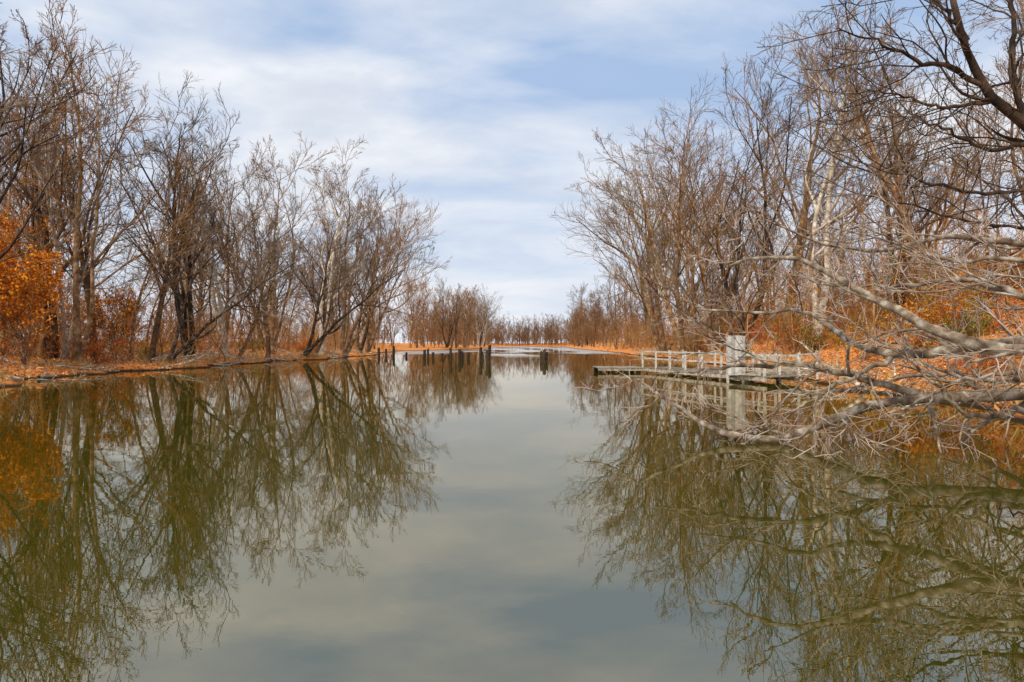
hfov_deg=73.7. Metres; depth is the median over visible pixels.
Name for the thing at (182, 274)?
young tree
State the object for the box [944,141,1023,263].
sapling thicket
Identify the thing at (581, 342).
bare tree
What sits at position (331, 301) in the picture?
leaning tree
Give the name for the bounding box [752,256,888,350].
sapling thicket
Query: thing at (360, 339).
sapling thicket
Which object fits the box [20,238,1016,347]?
distant trees
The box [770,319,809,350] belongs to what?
leafy shrub
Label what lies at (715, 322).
sapling thicket
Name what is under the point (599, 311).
bare tree
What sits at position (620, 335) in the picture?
sapling thicket
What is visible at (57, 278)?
orange beech tree
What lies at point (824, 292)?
sapling thicket
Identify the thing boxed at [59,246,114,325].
young tree
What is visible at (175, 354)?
leaning tree
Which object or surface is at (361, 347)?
bare tree
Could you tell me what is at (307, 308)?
young tree
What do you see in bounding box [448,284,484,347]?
bare tree
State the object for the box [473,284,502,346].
bare tree
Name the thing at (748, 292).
young tree
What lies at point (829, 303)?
sapling thicket
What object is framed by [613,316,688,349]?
sapling thicket
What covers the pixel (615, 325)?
bare tree
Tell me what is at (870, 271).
sapling thicket
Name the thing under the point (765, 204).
bare tree
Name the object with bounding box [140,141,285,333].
bare tree
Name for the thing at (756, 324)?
leafy shrub
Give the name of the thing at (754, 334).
leafy shrub
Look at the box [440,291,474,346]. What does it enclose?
bare tree
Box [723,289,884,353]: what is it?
sapling thicket
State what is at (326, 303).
young tree
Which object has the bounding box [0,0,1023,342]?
sky
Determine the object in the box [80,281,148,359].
orange beech tree
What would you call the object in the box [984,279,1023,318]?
leafy shrub
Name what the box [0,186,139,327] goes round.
young tree
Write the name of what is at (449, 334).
bare tree
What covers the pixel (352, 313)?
young tree
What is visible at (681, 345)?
leaning tree
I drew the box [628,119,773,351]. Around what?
bare tree
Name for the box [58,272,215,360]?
sapling thicket
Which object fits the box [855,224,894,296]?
young tree
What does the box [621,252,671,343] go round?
bare tree
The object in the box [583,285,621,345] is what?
bare tree
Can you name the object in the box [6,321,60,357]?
leafy shrub
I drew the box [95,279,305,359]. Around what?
sapling thicket
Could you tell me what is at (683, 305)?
young tree
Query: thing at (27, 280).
orange beech tree
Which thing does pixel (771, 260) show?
bare tree
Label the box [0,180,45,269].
young tree
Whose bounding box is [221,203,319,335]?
bare tree
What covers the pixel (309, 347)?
leaning tree
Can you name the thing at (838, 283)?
sapling thicket
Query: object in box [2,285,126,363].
sapling thicket
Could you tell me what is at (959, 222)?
young tree
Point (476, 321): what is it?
bare tree
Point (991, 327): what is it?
leafy shrub
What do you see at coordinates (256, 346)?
leafy shrub
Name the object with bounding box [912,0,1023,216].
bare tree
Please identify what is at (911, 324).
leafy shrub
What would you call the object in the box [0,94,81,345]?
young tree
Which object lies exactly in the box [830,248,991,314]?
sapling thicket
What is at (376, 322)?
young tree
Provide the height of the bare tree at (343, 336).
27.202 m
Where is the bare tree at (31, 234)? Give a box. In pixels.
[0,112,141,345]
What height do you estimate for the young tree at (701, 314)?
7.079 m
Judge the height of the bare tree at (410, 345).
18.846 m
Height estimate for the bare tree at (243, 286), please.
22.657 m
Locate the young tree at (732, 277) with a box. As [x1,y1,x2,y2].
[714,255,746,306]
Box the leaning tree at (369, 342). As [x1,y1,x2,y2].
[302,175,437,353]
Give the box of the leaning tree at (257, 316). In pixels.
[208,194,324,358]
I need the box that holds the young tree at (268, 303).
[246,277,290,328]
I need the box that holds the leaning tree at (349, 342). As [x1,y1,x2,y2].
[338,174,450,356]
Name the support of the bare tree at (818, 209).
on the ground at (405, 347)
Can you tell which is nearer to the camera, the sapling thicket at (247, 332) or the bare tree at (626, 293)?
the sapling thicket at (247, 332)
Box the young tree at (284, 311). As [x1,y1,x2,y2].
[251,293,296,342]
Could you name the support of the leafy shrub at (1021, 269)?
on the ground at (405, 347)
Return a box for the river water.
[0,346,1023,681]
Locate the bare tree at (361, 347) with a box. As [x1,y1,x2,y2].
[310,194,419,352]
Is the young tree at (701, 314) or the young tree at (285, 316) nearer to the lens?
the young tree at (701, 314)
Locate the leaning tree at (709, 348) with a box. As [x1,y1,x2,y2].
[618,111,836,356]
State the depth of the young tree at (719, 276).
74.77 m
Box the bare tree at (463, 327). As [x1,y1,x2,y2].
[451,292,475,347]
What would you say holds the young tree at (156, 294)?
on the ground at (405, 347)
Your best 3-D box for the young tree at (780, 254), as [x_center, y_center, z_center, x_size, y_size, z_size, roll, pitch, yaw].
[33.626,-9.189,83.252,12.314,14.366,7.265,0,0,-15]
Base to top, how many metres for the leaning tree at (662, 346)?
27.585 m
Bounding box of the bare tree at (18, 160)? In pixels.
[0,0,116,261]
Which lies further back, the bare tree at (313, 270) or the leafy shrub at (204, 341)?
the bare tree at (313, 270)
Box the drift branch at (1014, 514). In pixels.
[992,497,1023,520]
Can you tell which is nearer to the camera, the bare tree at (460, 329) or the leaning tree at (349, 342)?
the leaning tree at (349, 342)
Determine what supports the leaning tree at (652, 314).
on the ground at (405, 347)
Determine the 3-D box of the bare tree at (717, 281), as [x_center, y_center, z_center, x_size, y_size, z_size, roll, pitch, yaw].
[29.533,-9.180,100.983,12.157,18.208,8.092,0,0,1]
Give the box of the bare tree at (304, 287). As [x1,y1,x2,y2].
[290,231,342,344]
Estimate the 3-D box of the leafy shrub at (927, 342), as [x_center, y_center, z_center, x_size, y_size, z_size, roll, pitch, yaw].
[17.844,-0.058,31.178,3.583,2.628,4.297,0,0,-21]
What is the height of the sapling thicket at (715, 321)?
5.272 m
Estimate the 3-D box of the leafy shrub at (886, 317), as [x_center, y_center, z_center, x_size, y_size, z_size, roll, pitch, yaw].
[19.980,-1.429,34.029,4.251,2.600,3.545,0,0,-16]
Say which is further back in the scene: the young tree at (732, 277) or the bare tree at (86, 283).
the young tree at (732, 277)
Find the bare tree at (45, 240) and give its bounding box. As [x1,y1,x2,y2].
[0,21,123,358]
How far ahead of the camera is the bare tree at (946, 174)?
60.86 m
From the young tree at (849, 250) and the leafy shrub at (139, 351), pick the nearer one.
the young tree at (849, 250)
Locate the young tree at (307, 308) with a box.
[290,279,320,327]
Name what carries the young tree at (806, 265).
on the ground at (405, 347)
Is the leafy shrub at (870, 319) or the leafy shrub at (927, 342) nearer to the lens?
the leafy shrub at (927, 342)
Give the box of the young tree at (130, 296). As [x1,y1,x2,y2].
[104,271,157,344]
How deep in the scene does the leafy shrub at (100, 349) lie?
41.56 m
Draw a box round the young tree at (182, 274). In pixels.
[135,224,219,307]
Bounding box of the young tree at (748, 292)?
[724,250,774,341]
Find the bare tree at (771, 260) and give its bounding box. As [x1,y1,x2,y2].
[725,216,815,310]
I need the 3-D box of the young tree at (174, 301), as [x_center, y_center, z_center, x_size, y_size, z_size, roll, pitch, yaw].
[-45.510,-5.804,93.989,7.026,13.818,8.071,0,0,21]
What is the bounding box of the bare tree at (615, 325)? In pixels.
[585,266,642,348]
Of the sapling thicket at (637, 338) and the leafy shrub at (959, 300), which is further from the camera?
the sapling thicket at (637, 338)
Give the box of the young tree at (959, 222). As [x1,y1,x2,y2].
[927,172,995,264]
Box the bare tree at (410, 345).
[382,281,435,347]
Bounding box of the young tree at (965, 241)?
[929,199,997,294]
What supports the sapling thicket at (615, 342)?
on the ground at (405, 347)
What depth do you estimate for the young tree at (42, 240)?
56.72 m
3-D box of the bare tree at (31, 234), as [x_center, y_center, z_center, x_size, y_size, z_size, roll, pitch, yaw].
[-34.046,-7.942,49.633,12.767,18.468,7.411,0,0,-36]
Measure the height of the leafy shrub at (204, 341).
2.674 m
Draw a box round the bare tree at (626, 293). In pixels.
[604,258,650,347]
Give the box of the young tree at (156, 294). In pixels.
[132,251,171,345]
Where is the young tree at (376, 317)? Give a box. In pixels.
[364,289,393,347]
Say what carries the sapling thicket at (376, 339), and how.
on the ground at (405, 347)
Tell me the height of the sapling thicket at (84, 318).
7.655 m
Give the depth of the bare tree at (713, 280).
127.72 m
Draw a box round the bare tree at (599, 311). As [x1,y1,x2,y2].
[572,285,609,346]
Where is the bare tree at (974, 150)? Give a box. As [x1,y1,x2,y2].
[923,92,1012,275]
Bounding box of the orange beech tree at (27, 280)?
[0,245,67,366]
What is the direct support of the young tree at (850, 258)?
on the ground at (405, 347)
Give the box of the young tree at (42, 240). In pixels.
[6,159,101,341]
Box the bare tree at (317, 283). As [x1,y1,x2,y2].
[277,218,349,335]
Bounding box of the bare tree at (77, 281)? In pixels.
[0,1,204,361]
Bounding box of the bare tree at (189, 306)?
[70,72,240,358]
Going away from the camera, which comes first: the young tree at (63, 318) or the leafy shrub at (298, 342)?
the young tree at (63, 318)
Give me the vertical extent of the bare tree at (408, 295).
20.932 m
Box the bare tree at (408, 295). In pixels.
[389,271,435,347]
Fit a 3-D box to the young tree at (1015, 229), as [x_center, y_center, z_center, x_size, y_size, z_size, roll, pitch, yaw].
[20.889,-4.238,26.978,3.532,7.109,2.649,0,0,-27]
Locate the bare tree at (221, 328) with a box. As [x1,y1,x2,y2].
[144,106,317,356]
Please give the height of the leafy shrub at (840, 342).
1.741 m
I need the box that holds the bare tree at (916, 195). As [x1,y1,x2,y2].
[819,67,1021,310]
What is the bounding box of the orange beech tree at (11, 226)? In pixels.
[0,204,71,357]
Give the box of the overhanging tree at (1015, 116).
[751,0,1023,298]
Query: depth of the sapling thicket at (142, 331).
57.10 m
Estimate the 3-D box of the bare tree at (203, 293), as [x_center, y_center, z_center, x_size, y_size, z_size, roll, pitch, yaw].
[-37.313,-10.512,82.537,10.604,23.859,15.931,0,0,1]
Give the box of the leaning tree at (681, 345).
[556,68,778,356]
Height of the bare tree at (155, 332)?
16.740 m
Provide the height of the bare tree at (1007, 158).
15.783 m
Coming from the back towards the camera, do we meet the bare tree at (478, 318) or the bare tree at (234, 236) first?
the bare tree at (478, 318)
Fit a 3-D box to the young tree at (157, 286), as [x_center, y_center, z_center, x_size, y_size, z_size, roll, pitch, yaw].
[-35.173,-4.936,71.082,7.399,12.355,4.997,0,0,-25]
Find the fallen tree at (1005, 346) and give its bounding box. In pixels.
[572,162,1023,465]
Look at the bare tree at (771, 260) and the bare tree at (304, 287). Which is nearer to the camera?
the bare tree at (771, 260)
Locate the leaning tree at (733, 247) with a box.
[619,209,797,359]
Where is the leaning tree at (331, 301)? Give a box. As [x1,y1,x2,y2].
[290,218,384,353]
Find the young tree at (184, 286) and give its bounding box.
[130,199,212,354]
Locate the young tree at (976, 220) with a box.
[959,189,999,267]
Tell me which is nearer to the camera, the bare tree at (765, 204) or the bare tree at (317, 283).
the bare tree at (765, 204)
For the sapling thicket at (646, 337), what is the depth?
100.52 m
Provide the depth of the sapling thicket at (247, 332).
108.55 m
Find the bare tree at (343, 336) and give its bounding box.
[262,162,408,350]
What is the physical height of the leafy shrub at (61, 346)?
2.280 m
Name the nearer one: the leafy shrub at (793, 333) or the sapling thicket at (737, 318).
the leafy shrub at (793, 333)
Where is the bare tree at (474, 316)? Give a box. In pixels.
[459,294,490,346]
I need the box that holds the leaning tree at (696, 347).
[625,221,717,351]
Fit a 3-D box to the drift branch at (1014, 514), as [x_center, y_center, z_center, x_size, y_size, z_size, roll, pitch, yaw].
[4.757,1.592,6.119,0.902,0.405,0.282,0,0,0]
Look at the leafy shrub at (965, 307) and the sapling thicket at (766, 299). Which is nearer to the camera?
the leafy shrub at (965, 307)
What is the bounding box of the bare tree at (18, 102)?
[0,19,63,179]
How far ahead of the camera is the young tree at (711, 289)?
86.70 m
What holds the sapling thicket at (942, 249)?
on the ground at (405, 347)
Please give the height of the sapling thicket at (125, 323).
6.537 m
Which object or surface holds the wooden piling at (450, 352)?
in the river water
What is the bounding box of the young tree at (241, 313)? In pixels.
[231,287,252,331]
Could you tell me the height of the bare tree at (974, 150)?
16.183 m
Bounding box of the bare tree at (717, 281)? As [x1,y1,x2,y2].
[682,224,752,324]
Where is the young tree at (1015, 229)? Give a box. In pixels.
[991,163,1023,257]
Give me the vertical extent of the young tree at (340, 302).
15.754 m
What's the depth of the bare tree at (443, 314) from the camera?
222.00 m
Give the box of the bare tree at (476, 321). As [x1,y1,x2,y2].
[469,294,487,346]
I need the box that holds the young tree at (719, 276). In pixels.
[693,226,758,342]
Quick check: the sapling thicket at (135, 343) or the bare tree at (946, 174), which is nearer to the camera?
the sapling thicket at (135, 343)
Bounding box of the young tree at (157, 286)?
[139,235,204,318]
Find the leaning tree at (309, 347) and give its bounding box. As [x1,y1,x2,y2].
[252,209,434,356]
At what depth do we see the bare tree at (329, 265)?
81.73 m
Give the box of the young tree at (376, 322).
[373,304,389,347]
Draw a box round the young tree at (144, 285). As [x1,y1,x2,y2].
[128,154,221,360]
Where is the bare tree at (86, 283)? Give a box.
[1,31,224,359]
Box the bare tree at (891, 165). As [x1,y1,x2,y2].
[766,12,1023,323]
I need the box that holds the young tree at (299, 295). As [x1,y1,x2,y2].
[286,238,321,347]
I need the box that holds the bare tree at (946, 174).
[901,99,997,246]
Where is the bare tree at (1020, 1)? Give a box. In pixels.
[940,0,1023,177]
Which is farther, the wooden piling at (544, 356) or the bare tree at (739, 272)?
the bare tree at (739, 272)
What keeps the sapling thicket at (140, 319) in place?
on the ground at (405, 347)
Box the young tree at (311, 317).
[299,299,337,329]
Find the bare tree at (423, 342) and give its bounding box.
[400,274,451,346]
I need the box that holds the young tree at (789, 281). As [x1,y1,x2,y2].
[751,223,852,325]
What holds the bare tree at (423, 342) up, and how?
on the ground at (405, 347)
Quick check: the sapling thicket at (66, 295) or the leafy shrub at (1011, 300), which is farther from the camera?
the sapling thicket at (66, 295)
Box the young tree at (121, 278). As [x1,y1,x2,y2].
[57,231,182,346]
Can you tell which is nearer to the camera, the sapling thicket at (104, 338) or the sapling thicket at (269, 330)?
the sapling thicket at (104, 338)
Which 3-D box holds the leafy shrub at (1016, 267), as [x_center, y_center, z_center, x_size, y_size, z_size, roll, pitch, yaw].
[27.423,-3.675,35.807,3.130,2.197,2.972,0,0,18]
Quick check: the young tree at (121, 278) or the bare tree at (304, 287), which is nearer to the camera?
the young tree at (121, 278)
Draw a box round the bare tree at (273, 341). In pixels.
[194,131,339,354]
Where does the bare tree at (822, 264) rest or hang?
on the ground at (405, 347)
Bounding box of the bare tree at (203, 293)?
[152,154,255,331]
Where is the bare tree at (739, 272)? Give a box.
[718,241,755,305]
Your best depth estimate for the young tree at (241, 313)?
106.09 m
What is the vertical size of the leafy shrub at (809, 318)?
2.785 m
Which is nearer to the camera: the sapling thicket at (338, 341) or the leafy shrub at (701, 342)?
the leafy shrub at (701, 342)
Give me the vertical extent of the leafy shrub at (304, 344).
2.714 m
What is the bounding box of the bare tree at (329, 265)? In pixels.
[265,135,378,354]
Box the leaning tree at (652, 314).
[561,124,723,350]
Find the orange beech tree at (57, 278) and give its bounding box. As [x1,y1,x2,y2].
[0,248,70,360]
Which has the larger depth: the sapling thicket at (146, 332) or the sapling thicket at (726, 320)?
the sapling thicket at (726, 320)
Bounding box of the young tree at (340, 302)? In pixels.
[311,250,357,341]
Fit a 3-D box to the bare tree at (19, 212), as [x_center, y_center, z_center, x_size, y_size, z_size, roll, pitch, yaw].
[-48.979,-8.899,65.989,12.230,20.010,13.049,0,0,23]
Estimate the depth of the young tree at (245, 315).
74.47 m
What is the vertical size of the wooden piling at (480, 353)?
2.134 m
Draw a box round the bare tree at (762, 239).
[715,169,804,320]
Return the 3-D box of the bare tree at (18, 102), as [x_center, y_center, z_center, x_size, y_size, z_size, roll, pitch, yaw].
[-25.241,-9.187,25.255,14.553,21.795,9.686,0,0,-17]
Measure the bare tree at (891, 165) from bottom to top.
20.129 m
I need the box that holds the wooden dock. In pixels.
[592,335,819,381]
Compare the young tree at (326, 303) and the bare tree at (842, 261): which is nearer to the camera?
the bare tree at (842, 261)
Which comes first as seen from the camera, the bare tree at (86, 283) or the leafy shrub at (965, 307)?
the leafy shrub at (965, 307)
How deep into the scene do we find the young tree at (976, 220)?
62.90 m
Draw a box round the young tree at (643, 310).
[631,283,667,347]
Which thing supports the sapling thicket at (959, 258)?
on the ground at (405, 347)
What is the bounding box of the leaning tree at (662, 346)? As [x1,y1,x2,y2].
[552,126,761,354]
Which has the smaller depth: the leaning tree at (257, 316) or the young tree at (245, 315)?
the leaning tree at (257, 316)
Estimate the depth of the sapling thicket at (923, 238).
51.69 m
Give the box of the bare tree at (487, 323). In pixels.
[473,296,493,346]
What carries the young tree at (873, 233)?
on the ground at (405, 347)
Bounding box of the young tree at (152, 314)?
[145,215,216,351]
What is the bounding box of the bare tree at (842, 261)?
[781,164,874,302]
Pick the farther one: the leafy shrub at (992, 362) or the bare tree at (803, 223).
the bare tree at (803, 223)
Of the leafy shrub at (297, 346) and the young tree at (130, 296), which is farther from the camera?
the leafy shrub at (297, 346)
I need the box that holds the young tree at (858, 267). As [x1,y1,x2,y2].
[804,219,918,333]
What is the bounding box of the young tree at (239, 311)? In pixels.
[212,264,260,345]
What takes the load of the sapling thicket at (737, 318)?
on the ground at (405, 347)
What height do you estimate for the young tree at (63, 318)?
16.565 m
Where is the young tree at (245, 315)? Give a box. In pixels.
[236,282,260,350]
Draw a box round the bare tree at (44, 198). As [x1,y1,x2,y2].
[0,81,108,336]
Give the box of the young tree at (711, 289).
[697,263,744,332]
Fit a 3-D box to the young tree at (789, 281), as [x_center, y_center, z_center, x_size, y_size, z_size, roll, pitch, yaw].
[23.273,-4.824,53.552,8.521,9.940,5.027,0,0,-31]
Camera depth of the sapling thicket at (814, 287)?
41.82 m
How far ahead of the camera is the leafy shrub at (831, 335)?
42.58 m
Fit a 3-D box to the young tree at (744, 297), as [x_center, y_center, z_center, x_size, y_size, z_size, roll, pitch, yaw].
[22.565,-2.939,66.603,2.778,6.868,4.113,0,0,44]
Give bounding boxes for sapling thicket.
[0,275,81,358]
[0,287,67,375]
[0,299,147,357]
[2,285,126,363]
[6,289,115,341]
[10,299,160,352]
[29,290,172,354]
[32,286,209,352]
[57,292,206,353]
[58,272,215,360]
[82,264,265,363]
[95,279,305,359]
[129,306,252,350]
[194,317,292,352]
[200,307,291,345]
[216,304,302,348]
[249,320,306,347]
[269,306,345,350]
[283,320,340,348]
[285,318,364,348]
[286,309,366,350]
[317,326,378,348]
[325,324,359,348]
[330,324,401,350]
[595,318,650,346]
[598,337,646,348]
[603,320,671,350]
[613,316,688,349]
[615,315,671,347]
[619,315,670,350]
[620,319,666,349]
[628,306,706,350]
[628,315,672,347]
[659,277,781,352]
[663,317,725,353]
[666,307,748,338]
[677,311,774,351]
[692,312,758,348]
[697,298,768,347]
[709,285,808,337]
[709,291,830,334]
[716,302,778,334]
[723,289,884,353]
[727,275,833,329]
[747,284,845,322]
[752,241,955,327]
[752,244,947,329]
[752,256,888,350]
[778,282,851,313]
[781,229,1023,325]
[787,204,1021,323]
[789,250,863,305]
[808,228,990,298]
[816,194,1022,288]
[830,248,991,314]
[853,225,1023,325]
[855,222,983,294]
[858,151,1020,305]
[868,189,1023,306]
[882,215,1011,270]
[896,210,1023,302]
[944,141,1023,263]
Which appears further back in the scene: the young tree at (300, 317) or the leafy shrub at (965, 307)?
the young tree at (300, 317)
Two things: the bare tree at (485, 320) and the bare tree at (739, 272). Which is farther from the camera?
the bare tree at (485, 320)
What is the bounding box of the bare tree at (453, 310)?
[430,283,469,347]
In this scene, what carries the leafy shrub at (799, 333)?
on the ground at (405, 347)
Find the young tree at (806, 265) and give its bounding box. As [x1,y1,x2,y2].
[772,217,854,331]
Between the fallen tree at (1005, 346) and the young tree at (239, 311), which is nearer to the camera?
the fallen tree at (1005, 346)
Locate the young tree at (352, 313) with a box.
[348,279,366,333]
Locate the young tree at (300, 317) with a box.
[279,284,333,343]
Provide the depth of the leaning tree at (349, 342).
84.28 m
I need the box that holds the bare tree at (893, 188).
[798,0,984,314]
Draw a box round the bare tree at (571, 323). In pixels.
[565,304,583,345]
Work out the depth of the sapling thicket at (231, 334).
71.32 m
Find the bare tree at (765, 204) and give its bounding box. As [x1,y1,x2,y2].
[673,21,865,338]
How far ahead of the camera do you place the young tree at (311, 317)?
116.48 m
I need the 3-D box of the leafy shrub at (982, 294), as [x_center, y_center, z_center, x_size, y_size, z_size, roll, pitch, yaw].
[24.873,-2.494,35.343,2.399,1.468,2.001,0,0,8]
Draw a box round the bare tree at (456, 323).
[435,290,477,348]
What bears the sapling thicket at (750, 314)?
on the ground at (405, 347)
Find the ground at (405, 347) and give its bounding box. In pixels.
[0,251,1023,421]
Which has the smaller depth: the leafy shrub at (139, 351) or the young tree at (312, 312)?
the leafy shrub at (139, 351)
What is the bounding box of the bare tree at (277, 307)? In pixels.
[256,251,302,335]
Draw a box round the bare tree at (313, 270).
[278,196,361,346]
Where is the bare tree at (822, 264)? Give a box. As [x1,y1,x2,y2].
[775,163,856,297]
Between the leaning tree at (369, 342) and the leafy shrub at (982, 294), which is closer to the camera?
the leafy shrub at (982, 294)
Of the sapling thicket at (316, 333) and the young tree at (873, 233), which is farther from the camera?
the sapling thicket at (316, 333)
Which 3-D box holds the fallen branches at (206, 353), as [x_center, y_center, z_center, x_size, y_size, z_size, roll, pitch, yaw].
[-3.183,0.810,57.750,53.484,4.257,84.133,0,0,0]
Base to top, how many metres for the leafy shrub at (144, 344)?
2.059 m
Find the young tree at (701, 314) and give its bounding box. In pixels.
[696,295,725,329]
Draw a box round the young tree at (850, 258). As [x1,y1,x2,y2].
[835,231,868,278]
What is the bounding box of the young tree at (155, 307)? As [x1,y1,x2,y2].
[139,283,179,337]
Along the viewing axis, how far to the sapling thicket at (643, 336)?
115.51 m
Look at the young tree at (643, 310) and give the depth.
121.86 m
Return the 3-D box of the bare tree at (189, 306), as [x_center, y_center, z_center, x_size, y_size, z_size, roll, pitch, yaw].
[-26.963,-10.155,53.888,10.706,24.090,16.085,0,0,-16]
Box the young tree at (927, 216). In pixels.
[905,173,958,255]
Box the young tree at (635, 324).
[627,310,644,348]
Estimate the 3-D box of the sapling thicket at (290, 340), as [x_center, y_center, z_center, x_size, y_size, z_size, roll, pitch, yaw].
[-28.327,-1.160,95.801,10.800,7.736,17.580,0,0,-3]
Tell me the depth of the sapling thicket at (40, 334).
31.46 m
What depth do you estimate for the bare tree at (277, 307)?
121.29 m
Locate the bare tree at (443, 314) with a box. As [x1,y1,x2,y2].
[431,294,453,346]
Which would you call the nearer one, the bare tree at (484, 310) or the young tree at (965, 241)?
the young tree at (965, 241)
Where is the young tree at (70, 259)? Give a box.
[0,98,120,356]
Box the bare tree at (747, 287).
[718,257,755,313]
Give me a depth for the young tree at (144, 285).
44.46 m
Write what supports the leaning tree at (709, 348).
on the ground at (405, 347)
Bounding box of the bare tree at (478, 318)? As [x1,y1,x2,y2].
[465,289,494,345]
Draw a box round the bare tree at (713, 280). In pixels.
[698,261,724,312]
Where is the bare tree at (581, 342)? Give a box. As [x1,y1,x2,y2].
[559,283,601,346]
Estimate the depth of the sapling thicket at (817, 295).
49.57 m
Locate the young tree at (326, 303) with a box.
[305,259,343,350]
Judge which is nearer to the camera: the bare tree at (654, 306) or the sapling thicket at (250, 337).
the sapling thicket at (250, 337)
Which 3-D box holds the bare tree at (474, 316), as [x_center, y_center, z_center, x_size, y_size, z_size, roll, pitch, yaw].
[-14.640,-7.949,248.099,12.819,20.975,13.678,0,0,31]
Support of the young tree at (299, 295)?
on the ground at (405, 347)
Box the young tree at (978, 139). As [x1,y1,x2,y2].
[918,80,1023,297]
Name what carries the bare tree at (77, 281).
on the ground at (405, 347)
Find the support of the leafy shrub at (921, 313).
on the ground at (405, 347)
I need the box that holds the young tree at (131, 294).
[118,274,153,350]
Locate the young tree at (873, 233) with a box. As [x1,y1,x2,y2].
[850,195,898,268]
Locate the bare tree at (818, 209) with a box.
[750,0,938,344]
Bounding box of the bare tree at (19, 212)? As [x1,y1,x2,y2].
[1,174,104,342]
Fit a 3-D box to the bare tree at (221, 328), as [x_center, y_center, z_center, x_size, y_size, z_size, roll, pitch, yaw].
[-25.741,-9.455,61.928,8.949,22.299,15.416,0,0,25]
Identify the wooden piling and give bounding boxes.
[449,348,452,359]
[458,348,460,360]
[479,347,481,360]
[486,349,489,362]
[542,349,545,361]
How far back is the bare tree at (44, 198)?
56.72 m
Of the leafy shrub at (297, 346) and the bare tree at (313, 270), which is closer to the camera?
the leafy shrub at (297, 346)
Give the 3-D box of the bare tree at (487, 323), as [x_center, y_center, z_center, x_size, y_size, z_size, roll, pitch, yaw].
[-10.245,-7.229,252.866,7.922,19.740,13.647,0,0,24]
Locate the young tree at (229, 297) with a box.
[212,259,247,337]
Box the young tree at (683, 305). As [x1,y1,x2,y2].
[661,281,703,331]
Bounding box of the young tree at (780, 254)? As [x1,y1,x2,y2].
[737,219,846,296]
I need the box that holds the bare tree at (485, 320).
[472,299,495,337]
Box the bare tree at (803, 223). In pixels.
[691,15,932,343]
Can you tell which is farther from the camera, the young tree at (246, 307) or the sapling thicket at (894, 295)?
the young tree at (246, 307)
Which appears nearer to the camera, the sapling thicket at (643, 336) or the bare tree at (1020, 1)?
the bare tree at (1020, 1)
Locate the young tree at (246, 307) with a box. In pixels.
[231,272,259,338]
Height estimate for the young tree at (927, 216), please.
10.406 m
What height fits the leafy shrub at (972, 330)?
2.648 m
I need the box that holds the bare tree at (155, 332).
[90,132,248,360]
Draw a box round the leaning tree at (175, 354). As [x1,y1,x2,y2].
[104,192,325,362]
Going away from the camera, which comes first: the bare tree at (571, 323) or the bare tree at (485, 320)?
the bare tree at (485, 320)
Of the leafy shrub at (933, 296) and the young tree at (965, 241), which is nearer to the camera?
the young tree at (965, 241)
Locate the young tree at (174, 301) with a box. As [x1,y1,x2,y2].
[150,264,208,338]
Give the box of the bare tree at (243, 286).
[186,173,264,350]
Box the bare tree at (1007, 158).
[976,37,1023,215]
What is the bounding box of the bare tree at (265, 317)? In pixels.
[192,156,309,360]
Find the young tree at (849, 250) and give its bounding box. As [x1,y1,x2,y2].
[818,181,921,334]
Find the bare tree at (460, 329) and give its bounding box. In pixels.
[451,307,465,345]
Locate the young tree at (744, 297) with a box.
[729,276,757,334]
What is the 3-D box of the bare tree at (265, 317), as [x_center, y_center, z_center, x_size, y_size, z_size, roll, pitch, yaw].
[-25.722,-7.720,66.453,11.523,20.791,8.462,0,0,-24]
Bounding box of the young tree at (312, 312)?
[289,269,334,333]
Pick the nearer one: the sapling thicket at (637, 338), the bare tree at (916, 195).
the bare tree at (916, 195)
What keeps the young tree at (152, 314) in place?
on the ground at (405, 347)
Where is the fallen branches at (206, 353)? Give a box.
[0,317,1023,412]
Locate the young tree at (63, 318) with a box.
[0,55,180,360]
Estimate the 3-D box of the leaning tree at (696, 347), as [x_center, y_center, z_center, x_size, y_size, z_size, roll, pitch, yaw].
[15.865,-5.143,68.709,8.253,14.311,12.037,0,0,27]
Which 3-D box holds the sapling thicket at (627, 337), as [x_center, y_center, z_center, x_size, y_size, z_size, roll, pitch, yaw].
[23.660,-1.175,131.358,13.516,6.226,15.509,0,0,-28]
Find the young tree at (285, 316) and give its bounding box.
[269,288,305,344]
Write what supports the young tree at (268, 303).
on the ground at (405, 347)
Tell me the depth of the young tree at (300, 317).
111.29 m
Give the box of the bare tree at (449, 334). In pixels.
[418,272,464,347]
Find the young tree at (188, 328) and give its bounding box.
[141,176,249,339]
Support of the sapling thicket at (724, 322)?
on the ground at (405, 347)
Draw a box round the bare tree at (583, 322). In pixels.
[573,299,591,345]
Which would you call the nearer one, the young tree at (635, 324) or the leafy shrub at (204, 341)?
the leafy shrub at (204, 341)
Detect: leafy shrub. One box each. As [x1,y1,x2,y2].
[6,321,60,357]
[44,336,85,356]
[48,324,133,363]
[134,337,165,353]
[136,343,164,359]
[197,333,213,349]
[231,334,264,351]
[235,330,262,348]
[281,338,312,351]
[291,341,303,352]
[298,334,329,351]
[687,336,708,351]
[727,315,780,343]
[751,321,770,338]
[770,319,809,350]
[771,313,842,354]
[775,321,830,357]
[777,312,825,346]
[784,325,830,345]
[794,307,841,329]
[802,324,849,349]
[828,328,877,349]
[836,305,889,331]
[846,315,956,361]
[861,287,940,334]
[886,291,993,348]
[899,305,943,335]
[906,279,959,307]
[908,301,967,333]
[912,290,1022,336]
[922,289,1005,327]
[925,295,1019,335]
[931,290,998,314]
[934,299,994,325]
[943,329,1023,378]
[962,288,999,300]
[967,262,1023,298]
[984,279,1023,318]
[1000,254,1023,285]
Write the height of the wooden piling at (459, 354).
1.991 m

